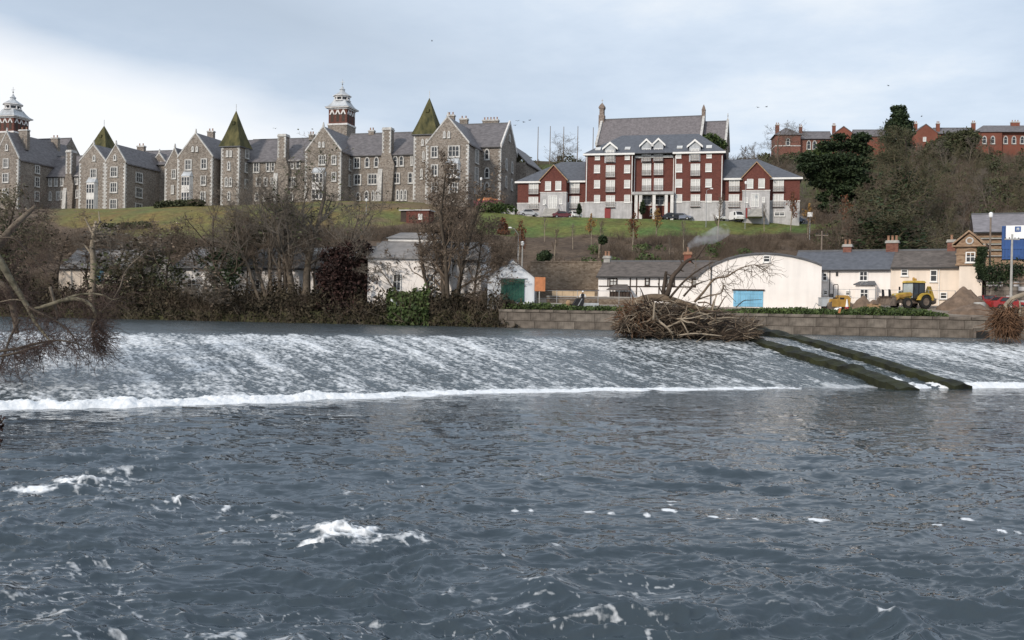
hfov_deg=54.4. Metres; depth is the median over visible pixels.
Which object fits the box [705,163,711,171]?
window
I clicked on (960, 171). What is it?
hillside tree
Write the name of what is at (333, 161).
window
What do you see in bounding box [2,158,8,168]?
window
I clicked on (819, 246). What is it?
hillside tree
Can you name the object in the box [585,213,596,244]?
young tree
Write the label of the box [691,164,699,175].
window
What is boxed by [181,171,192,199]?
bay window
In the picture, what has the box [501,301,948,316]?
ivy verge
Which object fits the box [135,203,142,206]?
window
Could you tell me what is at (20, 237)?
hillside tree
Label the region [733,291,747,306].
door leaf
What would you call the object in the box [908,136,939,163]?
hillside tree
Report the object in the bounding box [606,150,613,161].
window
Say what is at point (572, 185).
window
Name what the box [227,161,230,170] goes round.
window
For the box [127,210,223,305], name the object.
bank tree
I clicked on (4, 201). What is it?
bank tree
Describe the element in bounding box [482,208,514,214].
wall
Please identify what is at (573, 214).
parked car
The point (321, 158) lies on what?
window
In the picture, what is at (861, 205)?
hillside tree
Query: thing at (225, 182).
window
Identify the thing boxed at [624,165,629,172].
window
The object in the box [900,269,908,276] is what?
window
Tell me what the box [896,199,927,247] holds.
hillside tree
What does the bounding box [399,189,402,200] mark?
window
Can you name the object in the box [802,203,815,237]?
young tree
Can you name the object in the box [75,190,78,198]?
window
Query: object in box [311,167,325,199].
bay window
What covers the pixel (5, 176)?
window
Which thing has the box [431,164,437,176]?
window
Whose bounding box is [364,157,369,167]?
window
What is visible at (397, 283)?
window
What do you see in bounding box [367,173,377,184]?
window
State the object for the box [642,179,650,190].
window
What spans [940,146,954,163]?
hillside tree
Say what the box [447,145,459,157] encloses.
window
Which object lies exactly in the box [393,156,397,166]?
window
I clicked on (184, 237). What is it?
bank tree
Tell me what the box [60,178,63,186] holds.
window
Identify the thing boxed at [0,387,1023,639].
river water
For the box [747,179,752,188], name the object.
window
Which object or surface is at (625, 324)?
driftwood
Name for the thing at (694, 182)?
window
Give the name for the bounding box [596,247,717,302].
timbered house
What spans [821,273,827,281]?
window
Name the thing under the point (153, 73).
sky
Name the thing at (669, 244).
young tree
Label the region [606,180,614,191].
window
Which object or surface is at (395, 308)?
bush
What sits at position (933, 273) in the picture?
window
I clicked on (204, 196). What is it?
window
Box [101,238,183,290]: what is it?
bank tree
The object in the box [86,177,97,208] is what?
bay window
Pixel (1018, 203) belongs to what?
hillside tree
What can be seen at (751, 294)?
door leaf
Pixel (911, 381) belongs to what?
channel water
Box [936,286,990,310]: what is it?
soil heap
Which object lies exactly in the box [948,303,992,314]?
soil heap
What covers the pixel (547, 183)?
window
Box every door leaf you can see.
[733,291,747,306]
[748,291,762,306]
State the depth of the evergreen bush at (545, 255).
139.44 m
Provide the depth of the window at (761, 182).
193.37 m
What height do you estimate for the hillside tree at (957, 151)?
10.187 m
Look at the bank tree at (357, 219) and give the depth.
120.92 m
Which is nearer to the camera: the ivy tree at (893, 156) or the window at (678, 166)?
the ivy tree at (893, 156)
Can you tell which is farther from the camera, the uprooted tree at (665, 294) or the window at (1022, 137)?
the window at (1022, 137)
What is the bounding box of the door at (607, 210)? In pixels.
[605,208,610,217]
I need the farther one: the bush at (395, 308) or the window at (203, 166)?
the window at (203, 166)
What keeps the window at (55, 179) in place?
in the stone hospital block at (51, 164)
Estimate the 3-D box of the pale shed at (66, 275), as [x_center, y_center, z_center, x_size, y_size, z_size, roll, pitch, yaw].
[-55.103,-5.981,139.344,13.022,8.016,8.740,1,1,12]
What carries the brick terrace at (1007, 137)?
on the terrain
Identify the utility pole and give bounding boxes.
[815,231,827,249]
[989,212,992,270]
[1004,234,1019,306]
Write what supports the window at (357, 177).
in the stone hospital block at (389, 159)
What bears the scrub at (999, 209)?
on the terrain
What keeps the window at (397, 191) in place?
in the stone hospital block at (389, 159)
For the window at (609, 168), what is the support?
in the apartment building at (621, 177)
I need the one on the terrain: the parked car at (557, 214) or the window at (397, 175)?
the parked car at (557, 214)
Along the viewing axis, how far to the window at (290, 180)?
223.17 m
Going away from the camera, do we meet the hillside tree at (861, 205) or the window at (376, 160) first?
the hillside tree at (861, 205)
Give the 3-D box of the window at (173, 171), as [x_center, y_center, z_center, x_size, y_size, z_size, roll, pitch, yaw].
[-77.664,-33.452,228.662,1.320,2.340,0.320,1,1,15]
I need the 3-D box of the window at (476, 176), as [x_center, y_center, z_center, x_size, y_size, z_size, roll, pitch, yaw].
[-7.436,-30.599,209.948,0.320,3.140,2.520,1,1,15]
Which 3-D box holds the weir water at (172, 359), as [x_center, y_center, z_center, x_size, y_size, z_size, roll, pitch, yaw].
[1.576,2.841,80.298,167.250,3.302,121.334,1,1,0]
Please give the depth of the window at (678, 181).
197.33 m
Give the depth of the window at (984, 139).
318.66 m
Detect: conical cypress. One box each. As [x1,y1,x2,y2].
[576,203,582,216]
[638,200,645,218]
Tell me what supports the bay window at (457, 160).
in the stone hospital block at (389, 159)
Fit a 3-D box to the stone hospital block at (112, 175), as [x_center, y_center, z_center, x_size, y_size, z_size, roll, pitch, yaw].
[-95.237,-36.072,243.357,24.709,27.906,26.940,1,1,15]
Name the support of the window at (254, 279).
in the long shed at (189, 272)
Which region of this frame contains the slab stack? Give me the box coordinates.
[583,303,598,306]
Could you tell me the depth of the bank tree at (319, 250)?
124.06 m
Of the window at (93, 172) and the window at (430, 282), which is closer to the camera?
the window at (430, 282)
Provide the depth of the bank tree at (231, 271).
125.90 m
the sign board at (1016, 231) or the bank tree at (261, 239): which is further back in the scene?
the bank tree at (261, 239)
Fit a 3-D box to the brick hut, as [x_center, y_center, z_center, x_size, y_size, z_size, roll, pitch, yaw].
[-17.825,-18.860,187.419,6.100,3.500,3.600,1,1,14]
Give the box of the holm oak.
[917,126,982,160]
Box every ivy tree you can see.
[828,179,969,249]
[853,123,971,233]
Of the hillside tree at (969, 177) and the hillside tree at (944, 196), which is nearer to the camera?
the hillside tree at (944, 196)
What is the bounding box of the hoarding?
[548,289,598,295]
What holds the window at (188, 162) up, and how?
in the stone hospital block at (389, 159)
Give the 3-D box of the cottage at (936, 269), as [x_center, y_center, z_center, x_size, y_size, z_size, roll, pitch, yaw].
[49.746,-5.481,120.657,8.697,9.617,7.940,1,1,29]
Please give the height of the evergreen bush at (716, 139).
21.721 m
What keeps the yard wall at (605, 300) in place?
on the terrain
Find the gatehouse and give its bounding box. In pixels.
[952,230,988,295]
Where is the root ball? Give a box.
[974,292,1023,344]
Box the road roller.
[823,284,852,309]
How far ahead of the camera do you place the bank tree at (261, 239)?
128.44 m
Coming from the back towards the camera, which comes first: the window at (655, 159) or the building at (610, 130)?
the building at (610, 130)
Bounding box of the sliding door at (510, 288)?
[501,279,523,301]
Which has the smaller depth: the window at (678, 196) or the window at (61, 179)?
the window at (678, 196)
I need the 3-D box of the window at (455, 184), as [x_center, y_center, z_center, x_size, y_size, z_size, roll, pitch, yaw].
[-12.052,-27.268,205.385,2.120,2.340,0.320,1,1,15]
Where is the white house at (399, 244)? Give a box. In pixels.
[366,232,490,305]
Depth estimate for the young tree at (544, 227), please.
174.57 m
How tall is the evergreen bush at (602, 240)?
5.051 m
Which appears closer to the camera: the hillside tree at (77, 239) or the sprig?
the sprig
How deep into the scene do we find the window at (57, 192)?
239.77 m
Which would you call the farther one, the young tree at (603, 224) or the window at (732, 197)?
the window at (732, 197)
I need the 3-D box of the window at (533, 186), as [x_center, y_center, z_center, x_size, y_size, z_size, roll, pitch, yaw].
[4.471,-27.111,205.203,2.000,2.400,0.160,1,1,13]
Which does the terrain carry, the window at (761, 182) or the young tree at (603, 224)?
the young tree at (603, 224)
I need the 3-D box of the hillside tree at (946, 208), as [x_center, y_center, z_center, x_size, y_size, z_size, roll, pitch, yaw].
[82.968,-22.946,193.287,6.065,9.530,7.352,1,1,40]
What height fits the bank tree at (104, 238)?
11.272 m
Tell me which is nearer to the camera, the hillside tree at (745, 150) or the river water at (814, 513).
the river water at (814, 513)
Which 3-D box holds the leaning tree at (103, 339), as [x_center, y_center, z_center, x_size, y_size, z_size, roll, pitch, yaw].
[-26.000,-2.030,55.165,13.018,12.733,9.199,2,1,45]
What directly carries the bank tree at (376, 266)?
on the terrain
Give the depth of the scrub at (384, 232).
174.17 m
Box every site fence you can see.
[536,290,640,305]
[843,289,955,306]
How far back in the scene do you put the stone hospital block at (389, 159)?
218.94 m
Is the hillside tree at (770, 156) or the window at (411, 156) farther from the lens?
the hillside tree at (770, 156)
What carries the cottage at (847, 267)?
on the terrain
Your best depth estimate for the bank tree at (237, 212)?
123.72 m
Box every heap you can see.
[852,295,869,308]
[867,299,880,307]
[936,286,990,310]
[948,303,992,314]
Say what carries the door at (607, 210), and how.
in the apartment building at (621, 177)
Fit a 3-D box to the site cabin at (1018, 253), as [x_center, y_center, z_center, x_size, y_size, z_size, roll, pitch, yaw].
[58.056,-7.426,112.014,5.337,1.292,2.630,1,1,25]
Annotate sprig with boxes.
[0,415,4,445]
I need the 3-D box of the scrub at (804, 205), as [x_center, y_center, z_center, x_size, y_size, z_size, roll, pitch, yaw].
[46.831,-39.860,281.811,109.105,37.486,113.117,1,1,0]
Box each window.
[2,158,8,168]
[2,173,8,182]
[34,176,39,187]
[34,191,39,201]
[35,165,40,174]
[48,178,51,186]
[53,178,57,186]
[55,191,59,200]
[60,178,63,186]
[74,175,78,184]
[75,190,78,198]
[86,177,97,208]
[89,168,96,178]
[109,166,117,177]
[109,199,116,208]
[110,182,117,192]
[135,172,142,183]
[135,187,142,198]
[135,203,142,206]
[171,169,175,178]
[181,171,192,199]
[184,159,191,170]
[200,158,206,169]
[200,175,205,185]
[200,191,205,201]
[224,177,227,186]
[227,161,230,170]
[244,163,247,173]
[245,148,249,159]
[251,279,260,290]
[253,163,259,172]
[266,163,269,171]
[289,177,296,187]
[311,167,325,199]
[318,155,325,165]
[331,155,336,164]
[331,172,336,181]
[348,174,350,186]
[353,157,360,168]
[353,174,361,185]
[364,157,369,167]
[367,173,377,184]
[373,156,378,167]
[392,274,400,290]
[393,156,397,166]
[394,173,399,183]
[395,189,399,200]
[398,156,403,166]
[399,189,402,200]
[403,189,406,200]
[407,172,412,183]
[410,155,412,165]
[420,168,422,179]
[426,274,433,290]
[430,146,437,158]
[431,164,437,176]
[446,158,460,178]
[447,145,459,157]
[449,182,457,193]
[474,167,478,182]
[475,148,478,164]
[484,149,489,160]
[484,167,489,178]
[484,182,489,193]
[505,158,507,170]
[528,197,537,208]
[529,183,538,193]
[545,181,550,190]
[548,196,556,207]
[555,181,560,189]
[569,196,578,207]
[570,183,579,192]
[594,165,599,172]
[594,180,599,188]
[594,195,599,202]
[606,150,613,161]
[606,165,614,176]
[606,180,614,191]
[606,195,614,206]
[608,278,617,286]
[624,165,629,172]
[624,180,629,187]
[624,195,629,202]
[642,149,650,160]
[642,163,650,174]
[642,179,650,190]
[642,196,651,205]
[645,278,649,285]
[654,148,662,160]
[654,163,662,174]
[654,178,662,189]
[656,196,664,205]
[676,164,681,172]
[676,179,681,187]
[676,194,681,202]
[691,149,698,159]
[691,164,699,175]
[691,179,699,190]
[691,194,699,205]
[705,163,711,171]
[705,179,711,187]
[705,194,711,202]
[729,180,739,190]
[729,194,738,206]
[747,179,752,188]
[751,194,758,206]
[758,179,764,187]
[762,255,769,262]
[773,179,783,190]
[773,194,783,206]
[774,212,784,216]
[806,140,810,149]
[812,140,816,149]
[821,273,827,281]
[822,290,828,295]
[858,271,867,281]
[860,289,868,299]
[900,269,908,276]
[929,270,937,282]
[939,292,946,299]
[965,252,975,262]
[982,136,986,143]
[1003,136,1007,143]
[1011,136,1015,143]
[1020,136,1023,143]
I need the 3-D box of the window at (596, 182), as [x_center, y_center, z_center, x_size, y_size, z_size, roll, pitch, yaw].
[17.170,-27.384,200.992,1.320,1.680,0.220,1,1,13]
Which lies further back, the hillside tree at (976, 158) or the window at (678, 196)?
the hillside tree at (976, 158)
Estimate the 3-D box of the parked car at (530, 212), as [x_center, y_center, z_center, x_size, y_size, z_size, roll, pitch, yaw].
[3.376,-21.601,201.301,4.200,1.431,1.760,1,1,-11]
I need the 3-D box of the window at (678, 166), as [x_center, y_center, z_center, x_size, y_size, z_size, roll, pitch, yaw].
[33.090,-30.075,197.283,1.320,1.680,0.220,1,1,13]
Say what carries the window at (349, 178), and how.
in the stone hospital block at (389, 159)
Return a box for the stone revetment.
[984,264,1023,307]
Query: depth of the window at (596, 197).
201.02 m
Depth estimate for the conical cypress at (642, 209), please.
197.01 m
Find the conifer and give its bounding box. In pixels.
[879,104,916,159]
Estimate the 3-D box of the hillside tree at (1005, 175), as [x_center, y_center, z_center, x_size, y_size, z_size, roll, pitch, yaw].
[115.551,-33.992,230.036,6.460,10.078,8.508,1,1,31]
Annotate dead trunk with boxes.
[83,211,109,304]
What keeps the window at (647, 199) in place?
in the apartment building at (621, 177)
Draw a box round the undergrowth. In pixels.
[0,265,521,327]
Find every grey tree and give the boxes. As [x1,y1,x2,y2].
[544,132,580,163]
[756,120,815,166]
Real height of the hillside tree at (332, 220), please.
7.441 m
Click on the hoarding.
(574, 293)
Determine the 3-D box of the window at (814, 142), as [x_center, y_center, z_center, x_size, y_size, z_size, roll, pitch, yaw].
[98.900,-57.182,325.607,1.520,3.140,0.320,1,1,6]
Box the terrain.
[0,159,1023,326]
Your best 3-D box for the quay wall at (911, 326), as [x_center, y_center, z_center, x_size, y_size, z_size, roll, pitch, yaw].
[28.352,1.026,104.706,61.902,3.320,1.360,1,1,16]
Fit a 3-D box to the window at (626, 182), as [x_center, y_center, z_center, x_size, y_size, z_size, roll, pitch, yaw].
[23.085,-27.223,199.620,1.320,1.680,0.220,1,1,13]
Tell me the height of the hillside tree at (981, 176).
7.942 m
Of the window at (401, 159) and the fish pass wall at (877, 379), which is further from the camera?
the window at (401, 159)
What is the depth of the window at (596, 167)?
200.98 m
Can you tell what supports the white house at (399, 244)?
on the terrain
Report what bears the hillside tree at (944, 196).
on the terrain
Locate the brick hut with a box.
[399,209,435,223]
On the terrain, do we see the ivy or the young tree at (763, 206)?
the young tree at (763, 206)
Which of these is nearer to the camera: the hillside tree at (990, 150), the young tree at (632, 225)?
the young tree at (632, 225)
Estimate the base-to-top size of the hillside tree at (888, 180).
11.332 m
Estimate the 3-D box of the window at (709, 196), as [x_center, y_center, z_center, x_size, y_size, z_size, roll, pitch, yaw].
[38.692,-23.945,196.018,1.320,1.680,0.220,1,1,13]
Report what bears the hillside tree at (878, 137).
on the terrain
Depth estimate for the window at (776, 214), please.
194.08 m
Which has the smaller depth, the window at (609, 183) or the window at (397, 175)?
the window at (609, 183)
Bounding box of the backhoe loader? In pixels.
[876,277,936,308]
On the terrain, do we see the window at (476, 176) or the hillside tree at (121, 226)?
the hillside tree at (121, 226)
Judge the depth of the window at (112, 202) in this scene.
229.41 m
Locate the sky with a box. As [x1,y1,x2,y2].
[0,0,1023,161]
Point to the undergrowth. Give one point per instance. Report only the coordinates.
(306, 310)
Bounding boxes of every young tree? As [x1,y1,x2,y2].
[514,220,527,263]
[541,217,547,241]
[551,227,558,259]
[569,221,575,248]
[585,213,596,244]
[596,219,605,257]
[625,211,641,249]
[650,208,662,235]
[667,235,673,256]
[680,218,690,250]
[713,193,725,238]
[761,202,766,230]
[786,191,798,230]
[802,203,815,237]
[838,194,852,244]
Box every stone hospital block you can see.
[0,91,82,208]
[78,126,171,208]
[164,79,540,212]
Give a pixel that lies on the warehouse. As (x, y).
(799, 285)
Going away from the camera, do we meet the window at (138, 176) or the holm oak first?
the window at (138, 176)
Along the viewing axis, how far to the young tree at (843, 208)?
175.50 m
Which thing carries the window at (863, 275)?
in the cottage at (847, 267)
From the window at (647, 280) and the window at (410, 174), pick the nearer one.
the window at (647, 280)
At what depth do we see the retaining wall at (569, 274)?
129.23 m
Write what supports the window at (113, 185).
in the stone hospital block at (112, 175)
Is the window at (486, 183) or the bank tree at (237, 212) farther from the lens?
the window at (486, 183)
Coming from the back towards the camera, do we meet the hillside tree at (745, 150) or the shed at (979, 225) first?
the hillside tree at (745, 150)
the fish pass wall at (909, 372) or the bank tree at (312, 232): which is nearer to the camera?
the fish pass wall at (909, 372)
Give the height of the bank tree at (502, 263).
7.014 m
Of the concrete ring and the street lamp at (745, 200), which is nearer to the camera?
the concrete ring
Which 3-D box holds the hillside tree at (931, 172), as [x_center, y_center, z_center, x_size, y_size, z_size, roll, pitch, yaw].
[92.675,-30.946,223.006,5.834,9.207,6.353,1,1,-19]
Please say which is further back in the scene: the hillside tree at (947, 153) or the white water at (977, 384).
the hillside tree at (947, 153)
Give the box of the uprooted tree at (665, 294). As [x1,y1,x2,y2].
[605,244,785,337]
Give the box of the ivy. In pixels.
[972,246,1023,291]
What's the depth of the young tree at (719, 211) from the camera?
178.58 m
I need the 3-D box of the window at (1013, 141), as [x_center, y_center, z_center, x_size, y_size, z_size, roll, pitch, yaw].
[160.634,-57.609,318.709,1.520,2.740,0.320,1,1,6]
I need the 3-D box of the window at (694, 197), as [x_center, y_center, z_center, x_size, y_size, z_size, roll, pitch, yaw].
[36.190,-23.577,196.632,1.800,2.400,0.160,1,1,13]
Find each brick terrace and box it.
[770,123,884,157]
[910,120,1023,156]
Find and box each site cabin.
[1001,226,1023,248]
[1002,248,1023,259]
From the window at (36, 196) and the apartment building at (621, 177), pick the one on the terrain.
the apartment building at (621, 177)
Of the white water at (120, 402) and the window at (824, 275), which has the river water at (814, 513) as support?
the white water at (120, 402)
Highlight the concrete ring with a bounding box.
[974,302,985,306]
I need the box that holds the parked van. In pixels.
[728,211,744,220]
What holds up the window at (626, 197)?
in the apartment building at (621, 177)
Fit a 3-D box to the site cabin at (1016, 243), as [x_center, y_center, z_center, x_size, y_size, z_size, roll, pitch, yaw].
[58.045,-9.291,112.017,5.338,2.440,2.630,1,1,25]
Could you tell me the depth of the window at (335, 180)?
215.01 m
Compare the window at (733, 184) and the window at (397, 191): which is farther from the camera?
the window at (397, 191)
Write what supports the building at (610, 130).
on the terrain
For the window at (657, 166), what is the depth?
199.46 m
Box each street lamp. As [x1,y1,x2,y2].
[521,241,523,266]
[745,181,746,218]
[807,212,812,239]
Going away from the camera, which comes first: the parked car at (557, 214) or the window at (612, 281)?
the window at (612, 281)
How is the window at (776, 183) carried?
in the apartment building at (621, 177)
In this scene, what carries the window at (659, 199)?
in the apartment building at (621, 177)
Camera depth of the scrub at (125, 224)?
185.34 m
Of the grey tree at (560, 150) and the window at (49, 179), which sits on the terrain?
the grey tree at (560, 150)
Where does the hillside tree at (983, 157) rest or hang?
on the terrain
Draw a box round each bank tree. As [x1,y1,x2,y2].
[0,182,60,299]
[10,207,124,299]
[39,231,129,286]
[63,219,179,304]
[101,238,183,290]
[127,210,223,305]
[152,223,228,265]
[165,172,277,305]
[173,261,235,309]
[198,146,333,307]
[211,210,277,289]
[236,129,405,301]
[242,233,302,310]
[277,204,341,254]
[279,213,374,294]
[315,184,389,301]
[350,250,408,293]
[380,212,453,301]
[409,147,521,309]
[453,253,529,309]
[455,212,524,299]
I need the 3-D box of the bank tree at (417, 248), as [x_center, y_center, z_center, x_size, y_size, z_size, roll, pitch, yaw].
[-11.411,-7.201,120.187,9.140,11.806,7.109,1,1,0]
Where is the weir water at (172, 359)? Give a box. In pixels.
[0,316,1023,401]
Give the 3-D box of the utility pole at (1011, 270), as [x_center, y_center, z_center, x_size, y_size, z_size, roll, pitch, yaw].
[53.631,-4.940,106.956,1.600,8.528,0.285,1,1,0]
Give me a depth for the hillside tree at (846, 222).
151.69 m
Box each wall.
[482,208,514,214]
[499,309,1023,338]
[530,261,603,298]
[546,296,636,303]
[748,337,919,389]
[756,326,971,388]
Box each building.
[515,134,802,225]
[595,99,729,159]
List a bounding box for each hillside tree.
[11,224,32,251]
[70,231,89,248]
[111,219,148,248]
[114,217,139,244]
[134,214,160,242]
[322,204,344,245]
[739,145,748,158]
[747,142,764,158]
[767,152,781,165]
[773,149,791,169]
[803,193,855,248]
[811,230,842,249]
[820,206,856,247]
[831,199,890,249]
[850,188,867,227]
[871,129,885,150]
[876,164,907,196]
[882,194,918,233]
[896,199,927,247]
[898,149,917,176]
[907,145,924,169]
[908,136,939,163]
[914,196,946,234]
[915,163,935,189]
[919,203,962,248]
[927,169,978,232]
[927,178,955,224]
[931,137,952,165]
[936,161,991,212]
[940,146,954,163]
[946,158,967,187]
[948,142,969,173]
[957,161,990,204]
[960,136,980,166]
[966,148,983,169]
[967,143,990,172]
[967,167,987,199]
[968,168,996,209]
[984,139,996,154]
[998,151,1022,187]
[1005,193,1023,212]
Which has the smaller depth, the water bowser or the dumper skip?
the water bowser
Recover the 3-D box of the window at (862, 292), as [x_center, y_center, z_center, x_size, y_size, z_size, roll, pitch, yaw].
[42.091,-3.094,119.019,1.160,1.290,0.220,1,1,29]
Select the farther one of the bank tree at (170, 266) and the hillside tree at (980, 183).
the hillside tree at (980, 183)
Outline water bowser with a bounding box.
[814,297,832,308]
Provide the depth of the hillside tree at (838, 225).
166.84 m
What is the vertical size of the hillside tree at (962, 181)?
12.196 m
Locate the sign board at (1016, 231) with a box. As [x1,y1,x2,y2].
[1006,225,1023,238]
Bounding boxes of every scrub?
[0,216,484,291]
[100,221,151,229]
[153,198,205,207]
[472,226,871,272]
[476,201,517,213]
[520,150,805,167]
[546,145,816,213]
[581,239,753,260]
[803,148,1023,249]
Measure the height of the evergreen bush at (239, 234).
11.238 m
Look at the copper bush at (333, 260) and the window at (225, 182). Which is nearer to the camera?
the copper bush at (333, 260)
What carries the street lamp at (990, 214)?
on the terrain
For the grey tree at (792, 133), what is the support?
on the terrain
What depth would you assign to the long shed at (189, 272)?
129.56 m
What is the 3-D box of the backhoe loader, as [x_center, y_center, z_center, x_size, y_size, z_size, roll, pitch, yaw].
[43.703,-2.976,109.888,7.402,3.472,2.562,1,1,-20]
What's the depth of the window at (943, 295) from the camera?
116.17 m
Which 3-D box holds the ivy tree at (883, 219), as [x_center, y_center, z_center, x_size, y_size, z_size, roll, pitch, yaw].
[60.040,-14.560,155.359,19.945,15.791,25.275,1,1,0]
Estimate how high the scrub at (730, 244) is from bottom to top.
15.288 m
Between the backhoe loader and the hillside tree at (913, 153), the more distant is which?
the hillside tree at (913, 153)
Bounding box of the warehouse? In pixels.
[696,252,821,308]
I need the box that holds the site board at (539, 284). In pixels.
[534,277,544,302]
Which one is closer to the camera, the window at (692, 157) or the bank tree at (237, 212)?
the bank tree at (237, 212)
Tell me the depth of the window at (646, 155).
199.63 m
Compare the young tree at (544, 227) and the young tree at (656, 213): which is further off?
the young tree at (656, 213)
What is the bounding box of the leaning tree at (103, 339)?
[0,176,159,387]
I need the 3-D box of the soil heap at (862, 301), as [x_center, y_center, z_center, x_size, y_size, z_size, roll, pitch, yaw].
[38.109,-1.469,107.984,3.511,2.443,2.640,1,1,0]
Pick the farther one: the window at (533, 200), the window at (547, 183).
the window at (533, 200)
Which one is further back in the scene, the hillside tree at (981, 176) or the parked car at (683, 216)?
the hillside tree at (981, 176)
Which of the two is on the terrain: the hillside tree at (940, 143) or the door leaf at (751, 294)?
the hillside tree at (940, 143)
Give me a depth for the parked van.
193.80 m
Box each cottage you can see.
[796,240,894,302]
[885,235,958,305]
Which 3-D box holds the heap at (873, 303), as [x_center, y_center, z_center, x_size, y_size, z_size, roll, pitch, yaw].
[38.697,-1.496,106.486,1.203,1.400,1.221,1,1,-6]
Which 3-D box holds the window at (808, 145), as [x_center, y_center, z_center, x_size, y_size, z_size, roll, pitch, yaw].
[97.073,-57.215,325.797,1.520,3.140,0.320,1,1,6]
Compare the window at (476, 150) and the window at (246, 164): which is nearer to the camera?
the window at (476, 150)
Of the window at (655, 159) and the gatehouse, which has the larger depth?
the window at (655, 159)
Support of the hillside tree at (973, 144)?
on the terrain
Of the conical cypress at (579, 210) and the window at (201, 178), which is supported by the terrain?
the conical cypress at (579, 210)
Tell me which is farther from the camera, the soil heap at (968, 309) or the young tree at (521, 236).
the young tree at (521, 236)
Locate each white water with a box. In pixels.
[0,386,800,409]
[915,381,1023,388]
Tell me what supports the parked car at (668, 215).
on the terrain
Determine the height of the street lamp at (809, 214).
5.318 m
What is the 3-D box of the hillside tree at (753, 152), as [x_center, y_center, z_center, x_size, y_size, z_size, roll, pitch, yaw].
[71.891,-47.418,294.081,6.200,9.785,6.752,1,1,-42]
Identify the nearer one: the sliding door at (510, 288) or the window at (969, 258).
the window at (969, 258)
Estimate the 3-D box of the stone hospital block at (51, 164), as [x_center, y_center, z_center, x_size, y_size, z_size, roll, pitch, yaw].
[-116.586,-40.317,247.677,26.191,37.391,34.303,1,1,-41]
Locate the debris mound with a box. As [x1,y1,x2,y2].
[647,306,762,340]
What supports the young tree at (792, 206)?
on the terrain
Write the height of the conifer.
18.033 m
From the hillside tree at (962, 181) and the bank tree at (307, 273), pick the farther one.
the hillside tree at (962, 181)
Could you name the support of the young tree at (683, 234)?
on the terrain
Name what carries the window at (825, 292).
in the cottage at (847, 267)
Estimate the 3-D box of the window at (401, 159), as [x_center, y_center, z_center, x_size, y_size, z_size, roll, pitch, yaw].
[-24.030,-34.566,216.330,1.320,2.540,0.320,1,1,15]
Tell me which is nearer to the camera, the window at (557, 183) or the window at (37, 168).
the window at (557, 183)
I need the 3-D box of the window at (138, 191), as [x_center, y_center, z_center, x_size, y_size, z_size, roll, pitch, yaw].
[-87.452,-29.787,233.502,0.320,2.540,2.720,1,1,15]
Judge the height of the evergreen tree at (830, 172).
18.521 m
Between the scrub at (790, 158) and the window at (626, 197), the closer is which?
the window at (626, 197)
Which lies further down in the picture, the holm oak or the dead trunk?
the dead trunk
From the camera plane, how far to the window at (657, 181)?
199.51 m
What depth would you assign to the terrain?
187.03 m
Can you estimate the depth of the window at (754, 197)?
193.65 m
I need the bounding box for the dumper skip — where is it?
[572,298,584,305]
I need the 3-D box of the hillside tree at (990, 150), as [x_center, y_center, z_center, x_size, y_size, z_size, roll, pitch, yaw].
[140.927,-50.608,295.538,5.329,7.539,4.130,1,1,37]
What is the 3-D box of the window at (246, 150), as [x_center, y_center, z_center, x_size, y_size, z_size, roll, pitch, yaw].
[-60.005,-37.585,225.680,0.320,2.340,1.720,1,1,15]
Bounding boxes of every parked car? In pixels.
[518,209,539,216]
[552,211,570,217]
[568,211,581,216]
[660,212,680,219]
[673,213,692,219]
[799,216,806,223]
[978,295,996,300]
[985,297,1023,309]
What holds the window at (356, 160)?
in the stone hospital block at (389, 159)
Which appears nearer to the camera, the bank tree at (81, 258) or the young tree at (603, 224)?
the bank tree at (81, 258)
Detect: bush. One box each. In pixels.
[224,218,262,255]
[313,239,378,315]
[385,281,430,325]
[536,250,553,260]
[598,234,607,259]
[702,132,728,149]
[805,148,829,155]
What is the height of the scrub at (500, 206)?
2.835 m
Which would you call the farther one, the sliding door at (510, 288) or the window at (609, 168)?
the window at (609, 168)
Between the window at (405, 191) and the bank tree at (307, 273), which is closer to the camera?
the bank tree at (307, 273)
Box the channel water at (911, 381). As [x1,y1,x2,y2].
[889,374,939,388]
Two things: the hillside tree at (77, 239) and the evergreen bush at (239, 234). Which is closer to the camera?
the evergreen bush at (239, 234)
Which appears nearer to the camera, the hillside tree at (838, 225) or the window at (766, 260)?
the window at (766, 260)
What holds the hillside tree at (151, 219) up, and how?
on the terrain
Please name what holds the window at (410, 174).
in the stone hospital block at (389, 159)
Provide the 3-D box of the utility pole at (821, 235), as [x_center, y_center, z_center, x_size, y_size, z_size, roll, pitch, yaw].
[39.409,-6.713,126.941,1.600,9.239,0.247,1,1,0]
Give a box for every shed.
[57,248,171,298]
[171,246,375,296]
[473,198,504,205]
[487,259,534,308]
[969,212,1023,266]
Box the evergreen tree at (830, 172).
[793,131,878,218]
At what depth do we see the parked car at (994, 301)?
107.21 m
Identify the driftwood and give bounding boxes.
[610,292,769,341]
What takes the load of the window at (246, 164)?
in the stone hospital block at (389, 159)

